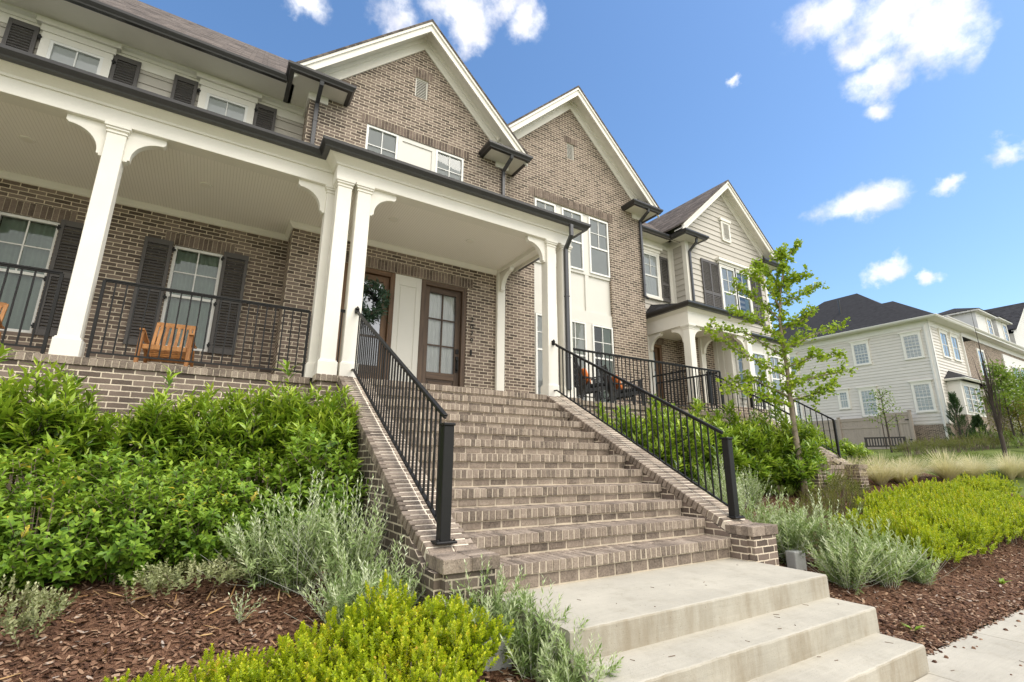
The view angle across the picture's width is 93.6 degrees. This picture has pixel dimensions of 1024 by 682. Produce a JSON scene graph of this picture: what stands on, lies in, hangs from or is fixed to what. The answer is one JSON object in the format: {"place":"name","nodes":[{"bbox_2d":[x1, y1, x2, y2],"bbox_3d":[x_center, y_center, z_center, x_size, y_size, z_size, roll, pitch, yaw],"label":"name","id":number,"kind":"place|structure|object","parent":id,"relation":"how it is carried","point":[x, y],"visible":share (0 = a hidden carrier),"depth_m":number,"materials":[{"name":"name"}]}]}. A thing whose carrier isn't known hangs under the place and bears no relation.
{"place":"outdoors","nodes":[
{"label":"outdoors","id":0,"kind":"place"},
{"bbox_2d":[138,0,1023,329],"label":"sky","id":1,"kind":"structure","parent":0,"point":[885,137],"materials":[{"name":"blue"}]},
{"bbox_2d":[833,443,1023,650],"bbox_3d":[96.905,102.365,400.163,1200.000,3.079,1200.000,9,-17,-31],"label":"ground","id":2,"kind":"structure","parent":0,"point":[990,451],"depth_m":20.14,"materials":[{"name":"plant"}]},
{"bbox_2d":[0,505,542,681],"bbox_3d":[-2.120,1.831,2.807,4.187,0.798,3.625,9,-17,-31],"label":"bark mulch","id":3,"kind":"object","parent":2,"relation":"on","point":[73,660],"visible":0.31,"depth_m":3.03,"materials":[{"name":"brown wood"}]},
{"bbox_2d":[0,343,28,486],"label":"laurel shrub","id":4,"kind":"object","parent":3,"relation":"on","point":[4,386],"visible":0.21,"depth_m":4.41,"materials":[{"name":"green plant"}]},
{"bbox_2d":[0,453,38,588],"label":"hydrangea shrub","id":5,"kind":"object","parent":3,"relation":"on","point":[6,505],"visible":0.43,"depth_m":3.43,"materials":[{"name":"green plant"}]},
{"bbox_2d":[0,571,79,648],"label":"groundcover","id":6,"kind":"object","parent":3,"relation":"on","point":[35,599],"visible":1,"depth_m":2.84,"materials":[{"name":"green plant"}]},
{"bbox_2d":[0,440,111,551],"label":"hydrangea shrub","id":7,"kind":"object","parent":3,"relation":"on","point":[53,468],"visible":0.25,"depth_m":3.93,"materials":[{"name":"green plant"}]},
{"bbox_2d":[0,472,118,594],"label":"hydrangea shrub","id":8,"kind":"object","parent":3,"relation":"on","point":[37,564],"visible":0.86,"depth_m":3.32,"materials":[{"name":"green plant"}]},
{"bbox_2d":[0,357,121,494],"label":"laurel shrub","id":9,"kind":"object","parent":3,"relation":"on","point":[49,416],"visible":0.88,"depth_m":4.42,"materials":[{"name":"green plant"}]},
{"bbox_2d":[37,439,201,546],"bbox_3d":[-3.341,1.404,4.189,1.168,1.066,1.182,1,-14,-2],"label":"hydrangea shrub","id":10,"kind":"object","parent":3,"relation":"on","point":[105,467],"visible":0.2,"depth_m":4.00,"materials":[{"name":"green plant"}]},
{"bbox_2d":[51,462,200,586],"bbox_3d":[-2.969,1.450,3.797,0.934,0.964,0.946,1,-14,-4],"label":"hydrangea shrub","id":11,"kind":"object","parent":3,"relation":"on","point":[121,555],"visible":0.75,"depth_m":3.56,"materials":[{"name":"green plant"}]},
{"bbox_2d":[97,366,199,490],"bbox_3d":[-3.675,1.103,4.975,0.992,1.700,0.948,3,-15,-12],"label":"laurel shrub","id":12,"kind":"object","parent":3,"relation":"on","point":[147,431],"visible":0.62,"depth_m":4.80,"materials":[{"name":"green plant"}]},
{"bbox_2d":[102,660,199,681],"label":"boxwood shrub","id":13,"kind":"object","parent":3,"relation":"on","point":[157,677],"visible":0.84,"depth_m":2.24,"materials":[{"name":"green plant"}]},
{"bbox_2d":[116,544,263,600],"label":"groundcover","id":14,"kind":"object","parent":3,"relation":"on","point":[164,574],"visible":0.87,"depth_m":3.46,"materials":[{"name":"green plant"}]},
{"bbox_2d":[130,441,264,553],"bbox_3d":[-2.856,1.452,4.359,1.108,1.100,1.050,9,-17,-32],"label":"hydrangea shrub","id":15,"kind":"object","parent":3,"relation":"on","point":[176,478],"visible":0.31,"depth_m":4.22,"materials":[{"name":"green plant"}]},
{"bbox_2d":[140,466,255,574],"bbox_3d":[-2.614,1.528,4.069,0.821,0.922,0.778,10,-17,-33],"label":"hydrangea shrub","id":16,"kind":"object","parent":3,"relation":"on","point":[206,545],"visible":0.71,"depth_m":3.89,"materials":[{"name":"green plant"}]},
{"bbox_2d":[157,381,250,484],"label":"laurel shrub","id":17,"kind":"object","parent":3,"relation":"on","point":[199,430],"visible":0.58,"depth_m":4.94,"materials":[{"name":"green plant"}]},
{"bbox_2d":[158,643,289,681],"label":"boxwood shrub","id":18,"kind":"object","parent":3,"relation":"on","point":[239,670],"visible":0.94,"depth_m":2.32,"materials":[{"name":"green plant"}]},
{"bbox_2d":[200,384,298,487],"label":"laurel shrub","id":19,"kind":"object","parent":3,"relation":"on","point":[246,426],"visible":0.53,"depth_m":5.12,"materials":[{"name":"green plant"}]},
{"bbox_2d":[197,494,313,589],"bbox_3d":[-1.958,1.614,3.837,0.861,0.755,0.930,-3,-15,14],"label":"russian sage","id":20,"kind":"object","parent":3,"relation":"on","point":[256,547],"visible":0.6,"depth_m":3.71,"materials":[{"name":"green plant"}]},
{"bbox_2d":[206,448,316,550],"bbox_3d":[-2.389,1.558,4.609,1.059,1.059,1.113,6,-15,-22],"label":"hydrangea shrub","id":21,"kind":"object","parent":3,"relation":"on","point":[257,476],"visible":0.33,"depth_m":4.41,"materials":[{"name":"green plant"}]},
{"bbox_2d":[246,359,327,494],"bbox_3d":[-2.541,1.163,5.517,1.078,1.932,1.128,10,-17,-34],"label":"laurel shrub","id":22,"kind":"object","parent":3,"relation":"on","point":[286,397],"visible":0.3,"depth_m":5.35,"materials":[{"name":"green plant"}]},
{"bbox_2d":[248,420,368,551],"bbox_3d":[-1.928,1.498,4.895,1.295,1.337,1.311,1,-14,-3],"label":"hydrangea shrub","id":23,"kind":"object","parent":3,"relation":"on","point":[334,466],"visible":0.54,"depth_m":4.61,"materials":[{"name":"green plant"}]},
{"bbox_2d":[249,466,381,594],"bbox_3d":[-1.538,1.483,3.768,1.094,0.975,1.193,4,-15,-16],"label":"russian sage","id":24,"kind":"object","parent":3,"relation":"on","point":[302,566],"visible":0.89,"depth_m":3.69,"materials":[{"name":"green plant"}]},
{"bbox_2d":[276,384,361,506],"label":"laurel shrub","id":25,"kind":"object","parent":3,"relation":"on","point":[342,425],"visible":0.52,"depth_m":5.23,"materials":[{"name":"green plant"}]},
{"bbox_2d":[277,643,371,681],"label":"boxwood shrub","id":26,"kind":"object","parent":3,"relation":"on","point":[315,658],"visible":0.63,"depth_m":2.32,"materials":[{"name":"green plant"}]},
{"bbox_2d":[261,472,404,599],"bbox_3d":[-1.219,1.489,3.612,1.218,0.995,1.117,9,-17,-31],"label":"russian sage","id":27,"kind":"object","parent":3,"relation":"on","point":[331,563],"visible":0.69,"depth_m":3.64,"materials":[{"name":"green plant"}]},
{"bbox_2d":[262,605,407,681],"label":"boxwood shrub","id":28,"kind":"object","parent":3,"relation":"on","point":[306,641],"visible":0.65,"depth_m":2.52,"materials":[{"name":"green plant"}]},
{"bbox_2d":[284,549,387,630],"bbox_3d":[-1.124,1.705,3.240,0.753,0.612,0.697,-8,-16,29],"label":"russian sage","id":29,"kind":"object","parent":3,"relation":"on","point":[342,598],"visible":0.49,"depth_m":3.17,"materials":[{"name":"green plant"}]},
{"bbox_2d":[338,535,428,611],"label":"russian sage","id":30,"kind":"object","parent":3,"relation":"on","point":[390,572],"visible":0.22,"depth_m":3.35,"materials":[{"name":"green plant"}]},
{"bbox_2d":[322,569,467,681],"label":"boxwood shrub","id":31,"kind":"object","parent":3,"relation":"on","point":[393,616],"visible":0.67,"depth_m":2.77,"materials":[{"name":"green plant"}]},
{"bbox_2d":[335,623,484,681],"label":"boxwood shrub","id":32,"kind":"object","parent":3,"relation":"on","point":[385,671],"visible":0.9,"depth_m":2.45,"materials":[{"name":"green plant"}]},
{"bbox_2d":[391,592,514,681],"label":"boxwood shrub","id":33,"kind":"object","parent":3,"relation":"on","point":[471,637],"visible":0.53,"depth_m":2.79,"materials":[{"name":"green plant"}]},
{"bbox_2d":[439,554,535,654],"bbox_3d":[-0.175,1.764,3.196,0.842,0.684,0.779,14,-20,-42],"label":"russian sage","id":34,"kind":"object","parent":3,"relation":"on","point":[514,604],"visible":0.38,"depth_m":3.18,"materials":[{"name":"green plant"}]},
{"bbox_2d":[488,574,589,681],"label":"russian sage","id":35,"kind":"object","parent":3,"relation":"on","point":[522,659],"visible":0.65,"depth_m":2.97,"materials":[{"name":"green plant"}]},
{"bbox_2d":[534,613,623,681],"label":"russian sage","id":36,"kind":"object","parent":3,"relation":"on","point":[549,676],"visible":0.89,"depth_m":2.70,"materials":[{"name":"green plant"}]},
{"bbox_2d":[0,0,590,501],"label":"townhouse","id":37,"kind":"structure","parent":2,"relation":"on","point":[142,142],"depth_m":8.21,"materials":[{"name":"brick"}]},
{"bbox_2d":[0,211,59,332],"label":"window","id":38,"kind":"structure","parent":37,"relation":"in","point":[24,240],"depth_m":7.26,"materials":[{"name":"glass"}]},
{"bbox_2d":[0,262,64,353],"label":"porch railing","id":39,"kind":"object","parent":37,"relation":"on","point":[54,304],"visible":0.93,"depth_m":5.46,"materials":[{"name":"black metal"}]},
{"bbox_2d":[36,15,121,77],"bbox_3d":[-7.246,-4.285,7.877,1.080,1.848,0.150,9,-17,-31],"label":"window","id":40,"kind":"structure","parent":37,"relation":"in","point":[59,42],"depth_m":8.02,"materials":[{"name":"plastic"}]},
{"bbox_2d":[133,322,196,366],"bbox_3d":[-4.734,0.071,6.646,0.592,0.808,0.752,8,-16,-27],"label":"porch armchair","id":41,"kind":"object","parent":37,"relation":"on","point":[165,351],"visible":0.78,"depth_m":6.69,"materials":[{"name":"brown wood"}]},
{"bbox_2d":[157,246,222,351],"bbox_3d":[-5.573,-0.695,8.360,0.720,1.790,0.310,9,-17,-31],"label":"window","id":42,"kind":"structure","parent":37,"relation":"in","point":[193,270],"depth_m":8.35,"materials":[{"name":"glass"}]},
{"bbox_2d":[85,278,310,376],"bbox_3d":[-3.969,-0.115,6.347,2.382,1.011,0.042,9,-17,-31],"label":"porch railing","id":43,"kind":"object","parent":37,"relation":"on","point":[138,285],"visible":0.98,"depth_m":6.24,"materials":[{"name":"black metal"}]},
{"bbox_2d":[196,71,261,123],"bbox_3d":[-5.393,-3.992,8.987,1.080,1.848,0.150,9,-17,-31],"label":"window","id":44,"kind":"structure","parent":37,"relation":"in","point":[216,95],"depth_m":9.13,"materials":[{"name":"plastic"}]},
{"bbox_2d":[358,273,389,378],"bbox_3d":[-2.799,-0.141,9.112,0.804,2.396,0.045,9,-17,-31],"label":"front door","id":45,"kind":"structure","parent":37,"relation":"in","point":[380,327],"depth_m":9.30,"materials":[{"name":"brown wood"}]},
{"bbox_2d":[361,275,390,324],"bbox_3d":[-2.691,-0.790,9.094,0.830,1.024,0.283,9,-17,-31],"label":"wreath","id":46,"kind":"object","parent":37,"relation":"attached to","point":[382,294],"visible":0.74,"depth_m":9.14,"materials":[{"name":"green plant"}]},
{"bbox_2d":[365,124,398,158],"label":"window","id":47,"kind":"structure","parent":37,"relation":"in","point":[378,140],"depth_m":10.11,"materials":[{"name":"glass"}]},
{"bbox_2d":[421,286,460,385],"bbox_3d":[-1.475,0.073,9.926,0.829,2.396,0.149,7,-16,-26],"label":"front door","id":48,"kind":"structure","parent":37,"relation":"in","point":[439,321],"depth_m":9.98,"materials":[{"name":"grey wood"}]},
{"bbox_2d":[435,149,463,180],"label":"window","id":49,"kind":"structure","parent":37,"relation":"in","point":[446,164],"depth_m":10.90,"materials":[{"name":"glass"}]},
{"bbox_2d":[330,376,778,617],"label":"brick staircase","id":50,"kind":"structure","parent":2,"relation":"on","point":[559,490],"depth_m":5.04,"materials":[{"name":"brown brick"}]},
{"bbox_2d":[351,306,456,544],"bbox_3d":[-1.369,0.499,5.283,0.170,2.781,3.420,9,-17,-31],"label":"stair railing","id":51,"kind":"object","parent":50,"relation":"on","point":[441,513],"visible":1,"depth_m":4.45,"materials":[{"name":"black metal"}]},
{"bbox_2d":[552,339,744,518],"bbox_3d":[1.643,0.975,7.090,0.170,2.781,3.420,9,-17,-31],"label":"stair railing","id":52,"kind":"object","parent":50,"relation":"on","point":[732,505],"visible":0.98,"depth_m":6.42,"materials":[{"name":"black metal"}]},
{"bbox_2d":[497,85,662,405],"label":"townhouse","id":53,"kind":"structure","parent":2,"relation":"on","point":[579,167],"depth_m":13.08,"materials":[{"name":"brick"}]},
{"bbox_2d":[535,313,558,393],"bbox_3d":[0.834,0.414,11.551,0.660,2.160,0.068,9,-17,-31],"label":"window","id":54,"kind":"structure","parent":53,"relation":"in","point":[538,317],"depth_m":11.46,"materials":[{"name":"glass"}]},
{"bbox_2d":[561,207,583,270],"bbox_3d":[1.608,-2.708,12.828,0.700,1.670,0.065,9,-17,-31],"label":"window","id":55,"kind":"structure","parent":53,"relation":"in","point":[577,252],"depth_m":12.87,"materials":[{"name":"glass"}]},
{"bbox_2d":[572,320,588,400],"bbox_3d":[1.590,0.534,12.005,0.700,2.160,0.068,9,-17,-31],"label":"window","id":56,"kind":"structure","parent":53,"relation":"in","point":[578,328],"depth_m":12.23,"materials":[{"name":"glass"}]},
{"bbox_2d":[588,216,609,277],"bbox_3d":[2.395,-2.584,13.299,0.710,1.670,0.065,9,-17,-31],"label":"window","id":57,"kind":"structure","parent":53,"relation":"in","point":[599,261],"depth_m":13.32,"materials":[{"name":"glass"}]},
{"bbox_2d":[592,324,614,402],"bbox_3d":[2.376,0.658,12.476,0.710,2.160,0.068,9,-17,-31],"label":"window","id":58,"kind":"structure","parent":53,"relation":"in","point":[602,336],"depth_m":12.62,"materials":[{"name":"glass"}]},
{"bbox_2d":[583,400,729,455],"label":"terrace","id":59,"kind":"structure","parent":2,"relation":"on","point":[643,410],"depth_m":9.65,"materials":[{"name":"brick"}]},
{"bbox_2d":[573,348,724,412],"bbox_3d":[3.051,0.911,10.273,4.575,1.031,0.042,9,-17,-31],"label":"terrace railing","id":60,"kind":"object","parent":59,"relation":"on","point":[641,359],"visible":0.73,"depth_m":10.36,"materials":[{"name":"black metal"}]},
{"bbox_2d":[495,558,929,681],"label":"concrete steps","id":61,"kind":"structure","parent":2,"relation":"on","point":[696,626],"depth_m":3.42,"materials":[{"name":"beige concrete"}]},
{"bbox_2d":[642,180,797,423],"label":"townhouse","id":62,"kind":"structure","parent":2,"relation":"on","point":[701,250],"depth_m":15.26,"materials":[{"name":"beige"}]},
{"bbox_2d":[643,243,662,301],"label":"window","id":63,"kind":"structure","parent":62,"relation":"in","point":[653,288],"depth_m":15.06,"materials":[{"name":"plastic"}]},
{"bbox_2d":[718,263,739,310],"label":"window","id":64,"kind":"structure","parent":62,"relation":"in","point":[725,272],"depth_m":16.07,"materials":[{"name":"glass"}]},
{"bbox_2d":[709,406,869,495],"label":"brick staircase","id":65,"kind":"structure","parent":2,"relation":"on","point":[834,458],"depth_m":11.08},
{"bbox_2d":[802,415,886,448],"bbox_3d":[21.701,6.521,33.129,0.180,2.320,6.730,9,-17,-31],"label":"privacy fence","id":66,"kind":"object","parent":2,"relation":"on","point":[855,431],"visible":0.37,"depth_m":31.68,"materials":[{"name":"beige wood"}]},
{"bbox_2d":[775,293,989,447],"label":"detached house","id":67,"kind":"structure","parent":2,"relation":"on","point":[915,359],"depth_m":31.50,"materials":[{"name":"beige"}]},
{"bbox_2d":[898,329,924,359],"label":"window","id":68,"kind":"structure","parent":67,"relation":"in","point":[903,335],"depth_m":30.34,"materials":[{"name":"white glass"}]},
{"bbox_2d":[908,379,937,412],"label":"window","id":69,"kind":"structure","parent":67,"relation":"in","point":[932,402],"depth_m":29.52,"materials":[{"name":"white glass"}]},
{"bbox_2d":[742,468,1023,651],"bbox_3d":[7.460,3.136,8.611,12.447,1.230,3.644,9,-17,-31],"label":"bark mulch","id":70,"kind":"object","parent":2,"relation":"on","point":[946,633],"visible":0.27,"depth_m":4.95,"materials":[{"name":"brown wood"}]},
{"bbox_2d":[609,404,654,453],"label":"laurel shrub","id":71,"kind":"object","parent":70,"relation":"on","point":[633,425],"visible":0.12,"depth_m":8.44,"materials":[{"name":"green plant"}]},
{"bbox_2d":[632,394,682,470],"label":"laurel shrub","id":72,"kind":"object","parent":70,"relation":"on","point":[667,445],"visible":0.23,"depth_m":8.64,"materials":[{"name":"green plant"}]},
{"bbox_2d":[656,403,709,489],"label":"laurel shrub","id":73,"kind":"object","parent":70,"relation":"on","point":[692,445],"visible":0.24,"depth_m":8.79,"materials":[{"name":"green plant"}]},
{"bbox_2d":[674,397,724,492],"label":"laurel shrub","id":74,"kind":"object","parent":70,"relation":"on","point":[695,405],"visible":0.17,"depth_m":9.14,"materials":[{"name":"green plant"}]},
{"bbox_2d":[696,408,753,482],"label":"laurel shrub","id":75,"kind":"object","parent":70,"relation":"on","point":[740,461],"visible":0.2,"depth_m":9.43,"materials":[{"name":"green plant"}]},
{"bbox_2d":[717,398,779,493],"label":"laurel shrub","id":76,"kind":"object","parent":70,"relation":"on","point":[745,433],"visible":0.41,"depth_m":9.73,"materials":[{"name":"green plant"}]},
{"bbox_2d":[729,408,791,494],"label":"laurel shrub","id":77,"kind":"object","parent":70,"relation":"on","point":[774,449],"visible":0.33,"depth_m":9.93,"materials":[{"name":"green plant"}]},
{"bbox_2d":[717,475,814,553],"bbox_3d":[2.791,2.140,5.917,1.139,1.015,1.242,0,-14,2],"label":"russian sage","id":78,"kind":"object","parent":70,"relation":"on","point":[743,512],"visible":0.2,"depth_m":5.81,"materials":[{"name":"green plant"}]},
{"bbox_2d":[700,237,857,499],"bbox_3d":[5.866,0.429,10.315,3.590,5.877,1.166,0,-14,1],"label":"ginkgo tree","id":79,"kind":"object","parent":70,"relation":"on","point":[785,283],"visible":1,"depth_m":10.45,"materials":[{"name":"green plant"}]},
{"bbox_2d":[742,490,828,564],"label":"russian sage","id":80,"kind":"object","parent":70,"relation":"on","point":[787,533],"visible":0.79,"depth_m":5.73,"materials":[{"name":"green plant"}]},
{"bbox_2d":[765,404,823,496],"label":"laurel shrub","id":81,"kind":"object","parent":70,"relation":"on","point":[793,473],"visible":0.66,"depth_m":9.95,"materials":[{"name":"green plant"}]},
{"bbox_2d":[785,414,834,484],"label":"laurel shrub","id":82,"kind":"object","parent":70,"relation":"on","point":[809,430],"visible":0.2,"depth_m":10.37,"materials":[{"name":"green plant"}]},
{"bbox_2d":[780,488,877,569],"bbox_3d":[3.672,2.259,5.820,1.050,0.936,1.145,3,-14,-10],"label":"russian sage","id":83,"kind":"object","parent":70,"relation":"on","point":[824,533],"visible":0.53,"depth_m":5.73,"materials":[{"name":"green plant"}]},
{"bbox_2d":[795,475,866,509],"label":"barberry shrub","id":84,"kind":"object","parent":70,"relation":"on","point":[842,489],"visible":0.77,"depth_m":9.16,"materials":[{"name":"plant"}]},
{"bbox_2d":[799,483,865,516],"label":"barberry shrub","id":85,"kind":"object","parent":70,"relation":"on","point":[832,499],"visible":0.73,"depth_m":8.31,"materials":[{"name":"plant"}]},
{"bbox_2d":[798,518,897,594],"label":"russian sage","id":86,"kind":"object","parent":70,"relation":"on","point":[846,575],"visible":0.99,"depth_m":5.08,"materials":[{"name":"green plant"}]},
{"bbox_2d":[829,501,900,542],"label":"boxwood shrub","id":87,"kind":"object","parent":70,"relation":"on","point":[866,511],"visible":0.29,"depth_m":6.96,"materials":[{"name":"green plant"}]},
{"bbox_2d":[820,509,934,589],"bbox_3d":[4.092,2.332,5.440,0.955,0.817,1.142,7,-16,-23],"label":"russian sage","id":88,"kind":"object","parent":70,"relation":"on","point":[902,563],"visible":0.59,"depth_m":5.33,"materials":[{"name":"green plant"}]},
{"bbox_2d":[849,450,910,485],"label":"grass clump","id":89,"kind":"object","parent":70,"relation":"on","point":[883,479],"visible":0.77,"depth_m":11.46,"materials":[{"name":"beige plant"}]},
{"bbox_2d":[869,493,937,526],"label":"boxwood shrub","id":90,"kind":"object","parent":70,"relation":"on","point":[919,511],"visible":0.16,"depth_m":7.26,"materials":[{"name":"green plant"}]},
{"bbox_2d":[863,502,958,563],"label":"boxwood shrub","id":91,"kind":"object","parent":70,"relation":"on","point":[911,527],"visible":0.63,"depth_m":6.00,"materials":[{"name":"green plant"}]},
{"bbox_2d":[883,530,955,584],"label":"russian sage","id":92,"kind":"object","parent":70,"relation":"on","point":[916,568],"visible":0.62,"depth_m":5.45,"materials":[{"name":"green plant"}]},
{"bbox_2d":[890,519,974,562],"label":"boxwood shrub","id":93,"kind":"object","parent":70,"relation":"on","point":[947,537],"visible":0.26,"depth_m":6.28,"materials":[{"name":"green plant"}]},
{"bbox_2d":[914,448,982,480],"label":"grass clump","id":94,"kind":"object","parent":70,"relation":"on","point":[946,470],"visible":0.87,"depth_m":12.59,"materials":[{"name":"beige plant"}]},
{"bbox_2d":[915,499,996,555],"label":"boxwood shrub","id":95,"kind":"object","parent":70,"relation":"on","point":[961,527],"visible":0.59,"depth_m":6.67,"materials":[{"name":"green plant"}]},
{"bbox_2d":[937,504,1011,547],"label":"boxwood shrub","id":96,"kind":"object","parent":70,"relation":"on","point":[997,533],"visible":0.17,"depth_m":7.15,"materials":[{"name":"green plant"}]},
{"bbox_2d":[945,495,1022,547],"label":"boxwood shrub","id":97,"kind":"object","parent":70,"relation":"on","point":[1015,531],"visible":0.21,"depth_m":7.57,"materials":[{"name":"green plant"}]},
{"bbox_2d":[880,410,915,448],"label":"fence gate","id":98,"kind":"structure","parent":2,"relation":"on","point":[904,427],"depth_m":29.67,"materials":[{"name":"beige wood"}]},
{"bbox_2d":[943,391,975,439],"bbox_3d":[25.001,4.401,26.992,1.528,3.214,1.614,-8,-16,29],"label":"conifer","id":99,"kind":"object","parent":2,"relation":"on","point":[954,405],"visible":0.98,"depth_m":27.07,"materials":[{"name":"green plant"}]},
{"bbox_2d":[938,308,1023,442],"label":"row house","id":100,"kind":"structure","parent":2,"relation":"on","point":[995,342],"depth_m":40.19,"materials":[{"name":"grey"}]},
{"bbox_2d":[970,309,1008,459],"bbox_3d":[15.853,1.537,15.989,0.448,5.501,0.434,9,-17,-31],"label":"bare tree","id":101,"kind":"object","parent":2,"relation":"on","point":[993,407],"visible":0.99,"depth_m":15.86,"materials":[{"name":"brown plant"}]},
{"bbox_2d":[965,359,1023,447],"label":"young tree","id":102,"kind":"object","parent":2,"relation":"on","point":[1004,373],"visible":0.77,"depth_m":23.98,"materials":[{"name":"green plant"}]},
{"bbox_2d":[985,302,1023,346],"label":"row house","id":103,"kind":"structure","parent":2,"relation":"on","point":[1014,313],"depth_m":47.72,"materials":[{"name":"white"}]},
{"bbox_2d":[873,451,1023,484],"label":"lawn grass","id":104,"kind":"structure","parent":0,"point":[920,458],"depth_m":17.85,"materials":[{"name":"green plant"}]},
{"bbox_2d":[914,608,1023,681],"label":"sidewalk","id":105,"kind":"structure","parent":0,"point":[996,654],"depth_m":3.89,"materials":[{"name":"concrete"}]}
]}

